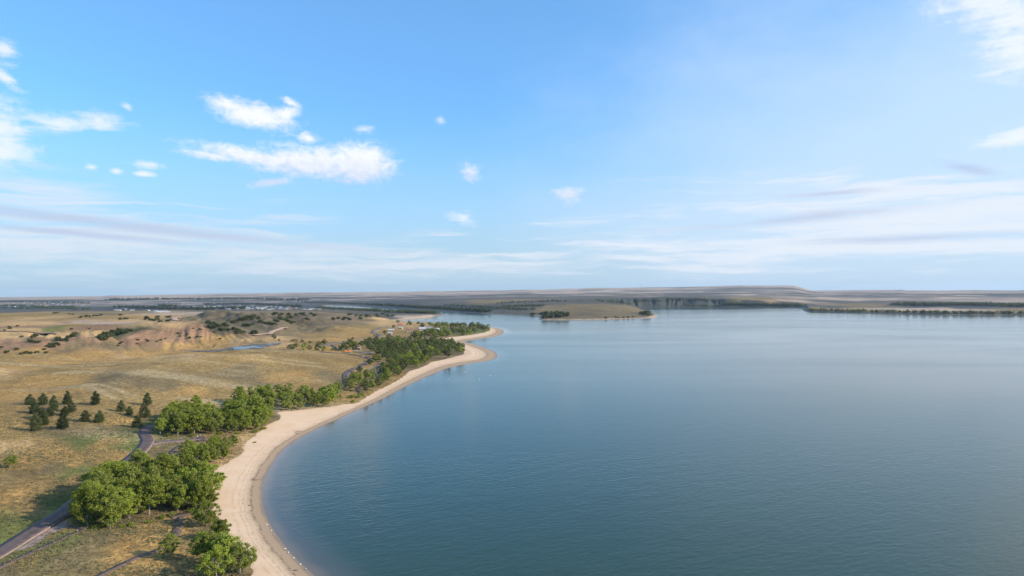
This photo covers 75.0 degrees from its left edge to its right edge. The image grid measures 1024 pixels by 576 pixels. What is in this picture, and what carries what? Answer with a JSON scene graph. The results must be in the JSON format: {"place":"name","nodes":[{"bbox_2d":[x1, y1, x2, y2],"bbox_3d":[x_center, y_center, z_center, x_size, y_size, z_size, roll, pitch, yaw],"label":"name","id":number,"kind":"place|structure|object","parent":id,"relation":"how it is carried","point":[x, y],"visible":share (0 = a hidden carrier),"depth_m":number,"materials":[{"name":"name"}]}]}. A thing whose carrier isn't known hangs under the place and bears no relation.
{"place":"outdoors","nodes":[
{"label":"outdoors","id":0,"kind":"place"},
{"bbox_2d":[0,526,87,568],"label":"path","id":1,"kind":"structure","parent":0,"point":[47,545],"depth_m":188.20,"materials":[{"name":"asphalt"}]},
{"bbox_2d":[0,423,156,556],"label":"road","id":2,"kind":"structure","parent":0,"point":[145,444],"depth_m":207.38,"materials":[{"name":"asphalt"}]},
{"bbox_2d":[95,548,162,575],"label":"path","id":3,"kind":"structure","parent":0,"point":[107,571],"depth_m":179.42,"materials":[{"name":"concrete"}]},
{"bbox_2d":[153,438,200,444],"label":"side road","id":4,"kind":"structure","parent":0,"point":[169,441],"depth_m":323.05,"materials":[{"name":"asphalt"}]},
{"bbox_2d":[171,515,187,535],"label":"path","id":5,"kind":"structure","parent":0,"point":[177,523],"depth_m":210.95,"materials":[{"name":"asphalt"}]},
{"bbox_2d":[233,346,263,349],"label":"pond water","id":6,"kind":"structure","parent":0,"point":[245,347],"depth_m":818.86,"materials":[{"name":"blue liquid"}]},
{"bbox_2d":[320,352,373,401],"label":"road","id":7,"kind":"structure","parent":0,"point":[347,372],"depth_m":625.20,"materials":[{"name":"asphalt"}]},
{"bbox_2d":[320,326,388,346],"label":"road","id":8,"kind":"structure","parent":0,"point":[373,332],"depth_m":1100.85,"materials":[{"name":"asphalt"}]},
{"bbox_2d":[211,327,503,575],"bbox_3d":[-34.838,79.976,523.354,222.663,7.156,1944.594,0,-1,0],"label":"beach","id":9,"kind":"structure","parent":0,"point":[240,491],"depth_m":293.00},
{"bbox_2d":[0,285,1023,575],"bbox_3d":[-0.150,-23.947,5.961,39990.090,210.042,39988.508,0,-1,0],"label":"ground","id":10,"kind":"structure","parent":0,"point":[128,371],"depth_m":693.03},
{"bbox_2d":[0,455,18,467],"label":"cottonwood tree","id":11,"kind":"object","parent":10,"relation":"on","point":[11,460],"visible":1,"depth_m":261.07,"materials":[{"name":"green plant"}]},
{"bbox_2d":[24,394,34,404],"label":"pine tree","id":12,"kind":"object","parent":10,"relation":"on","point":[29,399],"visible":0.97,"depth_m":380.75,"materials":[{"name":"green plant"}]},
{"bbox_2d":[28,401,39,413],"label":"pine tree","id":13,"kind":"object","parent":10,"relation":"on","point":[34,408],"visible":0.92,"depth_m":358.28,"materials":[{"name":"green plant"}]},
{"bbox_2d":[28,412,42,430],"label":"pine tree","id":14,"kind":"object","parent":10,"relation":"on","point":[35,425],"visible":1,"depth_m":327.07,"materials":[{"name":"green plant"}]},
{"bbox_2d":[17,520,68,550],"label":"gravel pulloff","id":15,"kind":"structure","parent":10,"relation":"on","point":[54,529],"depth_m":197.86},
{"bbox_2d":[37,393,48,404],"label":"pine tree","id":16,"kind":"object","parent":10,"relation":"on","point":[43,399],"visible":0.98,"depth_m":381.50,"materials":[{"name":"green plant"}]},
{"bbox_2d":[37,412,49,424],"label":"pine tree","id":17,"kind":"object","parent":10,"relation":"on","point":[44,420],"visible":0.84,"depth_m":339.07,"materials":[{"name":"green plant"}]},
{"bbox_2d":[0,300,89,309],"bbox_3d":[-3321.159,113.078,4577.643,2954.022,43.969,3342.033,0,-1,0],"label":"woods","id":18,"kind":"object","parent":10,"relation":"on","point":[48,306],"visible":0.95,"depth_m":4159.65,"materials":[{"name":"green plant"}]},
{"bbox_2d":[48,395,59,409],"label":"pine tree","id":19,"kind":"object","parent":10,"relation":"on","point":[54,405],"visible":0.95,"depth_m":369.21,"materials":[{"name":"green plant"}]},
{"bbox_2d":[55,412,69,429],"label":"pine tree","id":20,"kind":"object","parent":10,"relation":"on","point":[63,421],"visible":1,"depth_m":332.24,"materials":[{"name":"green plant"}]},
{"bbox_2d":[61,390,72,404],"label":"pine tree","id":21,"kind":"object","parent":10,"relation":"on","point":[67,399],"visible":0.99,"depth_m":390.56,"materials":[{"name":"green plant"}]},
{"bbox_2d":[67,402,77,411],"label":"pine tree","id":22,"kind":"object","parent":10,"relation":"on","point":[72,408],"visible":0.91,"depth_m":368.10,"materials":[{"name":"green plant"}]},
{"bbox_2d":[0,424,153,558],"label":"road shoulder","id":23,"kind":"object","parent":10,"relation":"on","point":[54,524],"visible":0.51,"depth_m":202.62},
{"bbox_2d":[79,410,90,421],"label":"pine tree","id":24,"kind":"object","parent":10,"relation":"on","point":[86,415],"visible":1,"depth_m":349.53,"materials":[{"name":"green plant"}]},
{"bbox_2d":[68,485,106,525],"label":"cottonwood tree","id":25,"kind":"object","parent":10,"relation":"on","point":[87,496],"visible":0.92,"depth_m":203.90,"materials":[{"name":"green plant"}]},
{"bbox_2d":[68,478,107,518],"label":"cottonwood tree","id":26,"kind":"object","parent":10,"relation":"on","point":[92,484],"visible":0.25,"depth_m":209.46,"materials":[{"name":"green plant"}]},
{"bbox_2d":[78,466,111,487],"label":"cottonwood tree","id":27,"kind":"object","parent":10,"relation":"on","point":[84,476],"visible":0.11,"depth_m":226.25,"materials":[{"name":"green plant"}]},
{"bbox_2d":[89,391,100,404],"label":"pine tree","id":28,"kind":"object","parent":10,"relation":"on","point":[96,400],"visible":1,"depth_m":394.00,"materials":[{"name":"green plant"}]},
{"bbox_2d":[91,410,104,422],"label":"pine tree","id":29,"kind":"object","parent":10,"relation":"on","point":[98,417],"visible":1,"depth_m":350.78,"materials":[{"name":"green plant"}]},
{"bbox_2d":[82,468,118,488],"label":"cottonwood tree","id":30,"kind":"object","parent":10,"relation":"on","point":[100,475],"visible":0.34,"depth_m":219.94,"materials":[{"name":"green plant"}]},
{"bbox_2d":[85,483,134,525],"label":"cottonwood tree","id":31,"kind":"object","parent":10,"relation":"on","point":[111,504],"visible":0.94,"depth_m":204.88,"materials":[{"name":"green plant"}]},
{"bbox_2d":[94,460,125,478],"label":"cottonwood tree","id":32,"kind":"object","parent":10,"relation":"on","point":[116,467],"visible":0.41,"depth_m":233.52,"materials":[{"name":"green plant"}]},
{"bbox_2d":[99,511,120,528],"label":"cottonwood tree","id":33,"kind":"object","parent":10,"relation":"on","point":[112,522],"visible":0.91,"depth_m":203.94,"materials":[{"name":"green plant"}]},
{"bbox_2d":[116,400,126,410],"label":"pine tree","id":34,"kind":"object","parent":10,"relation":"on","point":[120,406],"visible":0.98,"depth_m":380.68,"materials":[{"name":"green plant"}]},
{"bbox_2d":[113,478,135,511],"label":"cottonwood tree","id":35,"kind":"object","parent":10,"relation":"on","point":[123,483],"visible":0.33,"depth_m":218.15,"materials":[{"name":"green plant"}]},
{"bbox_2d":[115,487,142,518],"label":"cottonwood tree","id":36,"kind":"object","parent":10,"relation":"on","point":[133,503],"visible":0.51,"depth_m":213.81,"materials":[{"name":"green plant"}]},
{"bbox_2d":[117,465,145,483],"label":"cottonwood tree","id":37,"kind":"object","parent":10,"relation":"on","point":[130,473],"visible":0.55,"depth_m":231.01,"materials":[{"name":"green plant"}]},
{"bbox_2d":[131,415,142,427],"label":"pine tree","id":38,"kind":"object","parent":10,"relation":"on","point":[136,423],"visible":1,"depth_m":345.40,"materials":[{"name":"green plant"}]},
{"bbox_2d":[124,448,151,469],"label":"cottonwood tree","id":39,"kind":"object","parent":10,"relation":"on","point":[138,457],"visible":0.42,"depth_m":249.09,"materials":[{"name":"green plant"}]},
{"bbox_2d":[0,410,281,575],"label":"grass","id":40,"kind":"structure","parent":10,"relation":"on","point":[177,569],"depth_m":206.40,"materials":[{"name":"green plant"}]},
{"bbox_2d":[138,402,150,417],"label":"pine tree","id":41,"kind":"object","parent":10,"relation":"on","point":[145,410],"visible":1,"depth_m":367.90,"materials":[{"name":"green plant"}]},
{"bbox_2d":[142,392,151,404],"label":"pine tree","id":42,"kind":"object","parent":10,"relation":"on","point":[146,397],"visible":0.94,"depth_m":400.74,"materials":[{"name":"green plant"}]},
{"bbox_2d":[133,474,171,514],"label":"cottonwood tree","id":43,"kind":"object","parent":10,"relation":"on","point":[148,491],"visible":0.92,"depth_m":218.93,"materials":[{"name":"green plant"}]},
{"bbox_2d":[138,463,166,484],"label":"cottonwood tree","id":44,"kind":"object","parent":10,"relation":"on","point":[153,469],"visible":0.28,"depth_m":234.67,"materials":[{"name":"green plant"}]},
{"bbox_2d":[141,453,179,475],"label":"cottonwood tree","id":45,"kind":"object","parent":10,"relation":"on","point":[161,463],"visible":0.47,"depth_m":245.98,"materials":[{"name":"green plant"}]},
{"bbox_2d":[153,417,168,434],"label":"cottonwood tree","id":46,"kind":"object","parent":10,"relation":"on","point":[160,421],"visible":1,"depth_m":333.33,"materials":[{"name":"green plant"}]},
{"bbox_2d":[159,410,170,428],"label":"cottonwood tree","id":47,"kind":"object","parent":10,"relation":"on","point":[164,415],"visible":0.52,"depth_m":344.11,"materials":[{"name":"green plant"}]},
{"bbox_2d":[157,467,174,490],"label":"cottonwood tree","id":48,"kind":"object","parent":10,"relation":"on","point":[166,471],"visible":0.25,"depth_m":239.64,"materials":[{"name":"green plant"}]},
{"bbox_2d":[157,533,181,557],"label":"cottonwood tree","id":49,"kind":"object","parent":10,"relation":"on","point":[170,547],"visible":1,"depth_m":184.08,"materials":[{"name":"green plant"}]},
{"bbox_2d":[161,404,181,427],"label":"cottonwood tree","id":50,"kind":"object","parent":10,"relation":"on","point":[170,410],"visible":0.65,"depth_m":350.06,"materials":[{"name":"green plant"}]},
{"bbox_2d":[159,473,185,506],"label":"cottonwood tree","id":51,"kind":"object","parent":10,"relation":"on","point":[171,485],"visible":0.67,"depth_m":228.58,"materials":[{"name":"green plant"}]},
{"bbox_2d":[169,484,189,510],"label":"cottonwood tree","id":52,"kind":"object","parent":10,"relation":"on","point":[180,498],"visible":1,"depth_m":224.51,"materials":[{"name":"green plant"}]},
{"bbox_2d":[169,413,190,435],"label":"cottonwood tree","id":53,"kind":"object","parent":10,"relation":"on","point":[182,419],"visible":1,"depth_m":335.06,"materials":[{"name":"green plant"}]},
{"bbox_2d":[176,447,189,464],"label":"cottonwood tree","id":54,"kind":"object","parent":10,"relation":"on","point":[183,453],"visible":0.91,"depth_m":284.68,"materials":[{"name":"green plant"}]},
{"bbox_2d":[172,466,196,487],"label":"cottonwood tree","id":55,"kind":"object","parent":10,"relation":"on","point":[185,471],"visible":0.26,"depth_m":235.04,"materials":[{"name":"green plant"}]},
{"bbox_2d":[173,456,195,472],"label":"cottonwood tree","id":56,"kind":"object","parent":10,"relation":"on","point":[190,460],"visible":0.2,"depth_m":247.71,"materials":[{"name":"green plant"}]},
{"bbox_2d":[178,439,193,449],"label":"cottonwood tree","id":57,"kind":"object","parent":10,"relation":"on","point":[188,442],"visible":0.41,"depth_m":296.49,"materials":[{"name":"green plant"}]},
{"bbox_2d":[187,443,196,456],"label":"cottonwood tree","id":58,"kind":"object","parent":10,"relation":"on","point":[193,446],"visible":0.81,"depth_m":290.90,"materials":[{"name":"green plant"}]},
{"bbox_2d":[183,410,206,433],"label":"cottonwood tree","id":59,"kind":"object","parent":10,"relation":"on","point":[193,417],"visible":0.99,"depth_m":339.98,"materials":[{"name":"green plant"}]},
{"bbox_2d":[191,395,203,405],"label":"cottonwood tree","id":60,"kind":"object","parent":10,"relation":"on","point":[195,399],"visible":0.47,"depth_m":381.97,"materials":[{"name":"green plant"}]},
{"bbox_2d":[185,475,210,507],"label":"cottonwood tree","id":61,"kind":"object","parent":10,"relation":"on","point":[197,486],"visible":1,"depth_m":226.31,"materials":[{"name":"green plant"}]},
{"bbox_2d":[186,470,214,504],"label":"cottonwood tree","id":62,"kind":"object","parent":10,"relation":"on","point":[192,476],"visible":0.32,"depth_m":232.34,"materials":[{"name":"green plant"}]},
{"bbox_2d":[193,443,209,460],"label":"cottonwood tree","id":63,"kind":"object","parent":10,"relation":"on","point":[198,451],"visible":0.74,"depth_m":292.06,"materials":[{"name":"green plant"}]},
{"bbox_2d":[188,530,219,558],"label":"cottonwood tree","id":64,"kind":"object","parent":10,"relation":"on","point":[202,545],"visible":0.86,"depth_m":181.25,"materials":[{"name":"green plant"}]},
{"bbox_2d":[195,406,213,431],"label":"cottonwood tree","id":65,"kind":"object","parent":10,"relation":"on","point":[203,409],"visible":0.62,"depth_m":348.91,"materials":[{"name":"green plant"}]},
{"bbox_2d":[183,460,227,490],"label":"cottonwood tree","id":66,"kind":"object","parent":10,"relation":"on","point":[218,478],"visible":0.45,"depth_m":240.64,"materials":[{"name":"green plant"}]},
{"bbox_2d":[200,449,210,461],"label":"cottonwood tree","id":67,"kind":"object","parent":10,"relation":"on","point":[205,456],"visible":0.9,"depth_m":287.65,"materials":[{"name":"green plant"}]},
{"bbox_2d":[191,500,221,525],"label":"cottonwood tree","id":68,"kind":"object","parent":10,"relation":"on","point":[203,516],"visible":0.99,"depth_m":211.37,"materials":[{"name":"green plant"}]},
{"bbox_2d":[113,302,301,309],"bbox_3d":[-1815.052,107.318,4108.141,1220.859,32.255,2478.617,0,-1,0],"label":"woods","id":69,"kind":"object","parent":10,"relation":"on","point":[175,307],"visible":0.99,"depth_m":3451.68,"materials":[{"name":"green plant"}]},
{"bbox_2d":[106,297,310,299],"bbox_3d":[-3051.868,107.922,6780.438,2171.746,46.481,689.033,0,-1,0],"label":"woods","id":70,"kind":"object","parent":10,"relation":"on","point":[199,298],"visible":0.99,"depth_m":6762.30,"materials":[{"name":"green plant"}]},
{"bbox_2d":[199,489,219,507],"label":"cottonwood tree","id":71,"kind":"object","parent":10,"relation":"on","point":[211,495],"visible":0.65,"depth_m":229.76,"materials":[{"name":"green plant"}]},
{"bbox_2d":[204,419,219,433],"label":"cottonwood tree","id":72,"kind":"object","parent":10,"relation":"on","point":[214,421],"visible":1,"depth_m":344.88,"materials":[{"name":"green plant"}]},
{"bbox_2d":[206,436,220,449],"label":"cottonwood tree","id":73,"kind":"object","parent":10,"relation":"on","point":[215,444],"visible":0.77,"depth_m":305.74,"materials":[{"name":"green plant"}]},
{"bbox_2d":[195,544,234,575],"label":"cottonwood tree","id":74,"kind":"object","parent":10,"relation":"on","point":[217,552],"visible":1,"depth_m":171.46,"materials":[{"name":"green plant"}]},
{"bbox_2d":[209,447,220,461],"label":"cottonwood tree","id":75,"kind":"object","parent":10,"relation":"on","point":[213,451],"visible":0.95,"depth_m":291.73,"materials":[{"name":"green plant"}]},
{"bbox_2d":[211,410,225,429],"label":"cottonwood tree","id":76,"kind":"object","parent":10,"relation":"on","point":[217,415],"visible":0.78,"depth_m":352.10,"materials":[{"name":"green plant"}]},
{"bbox_2d":[208,519,231,537],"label":"cottonwood tree","id":77,"kind":"object","parent":10,"relation":"on","point":[218,526],"visible":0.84,"depth_m":199.82,"materials":[{"name":"green plant"}]},
{"bbox_2d":[209,531,242,564],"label":"cottonwood tree","id":78,"kind":"object","parent":10,"relation":"on","point":[225,540],"visible":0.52,"depth_m":179.14,"materials":[{"name":"green plant"}]},
{"bbox_2d":[219,409,236,428],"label":"cottonwood tree","id":79,"kind":"object","parent":10,"relation":"on","point":[228,412],"visible":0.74,"depth_m":357.82,"materials":[{"name":"green plant"}]},
{"bbox_2d":[226,418,240,430],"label":"cottonwood tree","id":80,"kind":"object","parent":10,"relation":"on","point":[233,425],"visible":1,"depth_m":349.41,"materials":[{"name":"green plant"}]},
{"bbox_2d":[188,343,281,351],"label":"mud flat","id":81,"kind":"structure","parent":10,"relation":"on","point":[260,345],"depth_m":828.93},
{"bbox_2d":[223,541,258,573],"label":"cottonwood tree","id":82,"kind":"object","parent":10,"relation":"on","point":[244,555],"visible":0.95,"depth_m":176.24,"materials":[{"name":"green plant"}]},
{"bbox_2d":[232,407,250,428],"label":"cottonwood tree","id":83,"kind":"object","parent":10,"relation":"on","point":[240,414],"visible":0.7,"depth_m":359.90,"materials":[{"name":"green plant"}]},
{"bbox_2d":[238,417,251,430],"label":"cottonwood tree","id":84,"kind":"object","parent":10,"relation":"on","point":[246,421],"visible":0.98,"depth_m":355.95,"materials":[{"name":"green plant"}]},
{"bbox_2d":[244,405,256,420],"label":"cottonwood tree","id":85,"kind":"object","parent":10,"relation":"on","point":[251,409],"visible":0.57,"depth_m":369.71,"materials":[{"name":"green plant"}]},
{"bbox_2d":[248,414,264,428],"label":"cottonwood tree","id":86,"kind":"object","parent":10,"relation":"on","point":[256,423],"visible":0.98,"depth_m":361.18,"materials":[{"name":"green plant"}]},
{"bbox_2d":[251,396,266,409],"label":"cottonwood tree","id":87,"kind":"object","parent":10,"relation":"on","point":[255,402],"visible":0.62,"depth_m":384.50,"materials":[{"name":"green plant"}]},
{"bbox_2d":[255,406,272,424],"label":"cottonwood tree","id":88,"kind":"object","parent":10,"relation":"on","point":[265,414],"visible":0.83,"depth_m":369.74,"materials":[{"name":"green plant"}]},
{"bbox_2d":[263,396,275,408],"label":"cottonwood tree","id":89,"kind":"object","parent":10,"relation":"on","point":[269,401],"visible":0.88,"depth_m":408.13,"materials":[{"name":"green plant"}]},
{"bbox_2d":[265,390,276,401],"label":"cottonwood tree","id":90,"kind":"object","parent":10,"relation":"on","point":[272,394],"visible":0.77,"depth_m":429.39,"materials":[{"name":"green plant"}]},
{"bbox_2d":[280,390,297,409],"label":"cottonwood tree","id":91,"kind":"object","parent":10,"relation":"on","point":[286,401],"visible":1,"depth_m":416.55,"materials":[{"name":"green plant"}]},
{"bbox_2d":[292,393,306,408],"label":"cottonwood tree","id":92,"kind":"object","parent":10,"relation":"on","point":[300,401],"visible":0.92,"depth_m":423.59,"materials":[{"name":"green plant"}]},
{"bbox_2d":[297,386,310,403],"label":"cottonwood tree","id":93,"kind":"object","parent":10,"relation":"on","point":[307,395],"visible":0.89,"depth_m":440.21,"materials":[{"name":"green plant"}]},
{"bbox_2d":[308,394,319,406],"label":"cottonwood tree","id":94,"kind":"object","parent":10,"relation":"on","point":[314,401],"visible":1,"depth_m":433.10,"materials":[{"name":"green plant"}]},
{"bbox_2d":[320,393,329,406],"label":"cottonwood tree","id":95,"kind":"object","parent":10,"relation":"on","point":[325,397],"visible":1,"depth_m":437.15,"materials":[{"name":"green plant"}]},
{"bbox_2d":[322,386,336,402],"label":"cottonwood tree","id":96,"kind":"object","parent":10,"relation":"on","point":[330,392],"visible":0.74,"depth_m":449.39,"materials":[{"name":"green plant"}]},
{"bbox_2d":[316,305,382,311],"bbox_3d":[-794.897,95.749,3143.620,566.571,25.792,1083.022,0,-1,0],"label":"woods","id":97,"kind":"object","parent":10,"relation":"on","point":[357,309],"visible":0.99,"depth_m":3157.80,"materials":[{"name":"green plant"}]},
{"bbox_2d":[359,378,370,391],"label":"cottonwood tree","id":98,"kind":"object","parent":10,"relation":"on","point":[365,381],"visible":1,"depth_m":502.05,"materials":[{"name":"green plant"}]},
{"bbox_2d":[298,300,490,312],"bbox_3d":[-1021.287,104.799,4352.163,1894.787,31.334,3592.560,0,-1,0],"label":"woods","id":99,"kind":"object","parent":10,"relation":"on","point":[444,308],"visible":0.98,"depth_m":3301.89,"materials":[{"name":"green plant"}]},
{"bbox_2d":[380,309,437,313],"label":"woods","id":100,"kind":"object","parent":10,"relation":"on","point":[409,311],"visible":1,"depth_m":2475.48,"materials":[{"name":"green plant"}]},
{"bbox_2d":[447,300,566,309],"bbox_3d":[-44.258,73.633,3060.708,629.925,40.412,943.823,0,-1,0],"label":"woods","id":101,"kind":"object","parent":10,"relation":"on","point":[516,308],"visible":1,"depth_m":2856.61,"materials":[{"name":"green plant"}]},
{"bbox_2d":[594,298,719,306],"bbox_3d":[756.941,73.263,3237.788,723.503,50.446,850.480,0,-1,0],"label":"woods","id":102,"kind":"object","parent":10,"relation":"on","point":[662,300],"visible":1,"depth_m":3540.20,"materials":[{"name":"green plant"}]},
{"bbox_2d":[722,301,805,306],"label":"woods","id":103,"kind":"object","parent":10,"relation":"on","point":[763,304],"visible":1,"depth_m":3463.34,"materials":[{"name":"green plant"}]},
{"bbox_2d":[806,308,1023,313],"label":"woods","id":104,"kind":"object","parent":10,"relation":"on","point":[943,311],"visible":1,"depth_m":2198.87,"materials":[{"name":"green plant"}]},
{"bbox_2d":[891,301,1023,306],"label":"woods","id":105,"kind":"object","parent":10,"relation":"on","point":[986,303],"visible":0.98,"depth_m":3076.03,"materials":[{"name":"green plant"}]},
{"bbox_2d":[0,0,1023,296],"label":"sky","id":106,"kind":"structure","parent":0,"point":[148,147],"materials":[{"name":"blue"}]},
{"bbox_2d":[262,306,1023,575],"bbox_3d":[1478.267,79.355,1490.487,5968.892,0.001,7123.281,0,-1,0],"label":"lake water","id":107,"kind":"structure","parent":0,"point":[732,441],"depth_m":306.46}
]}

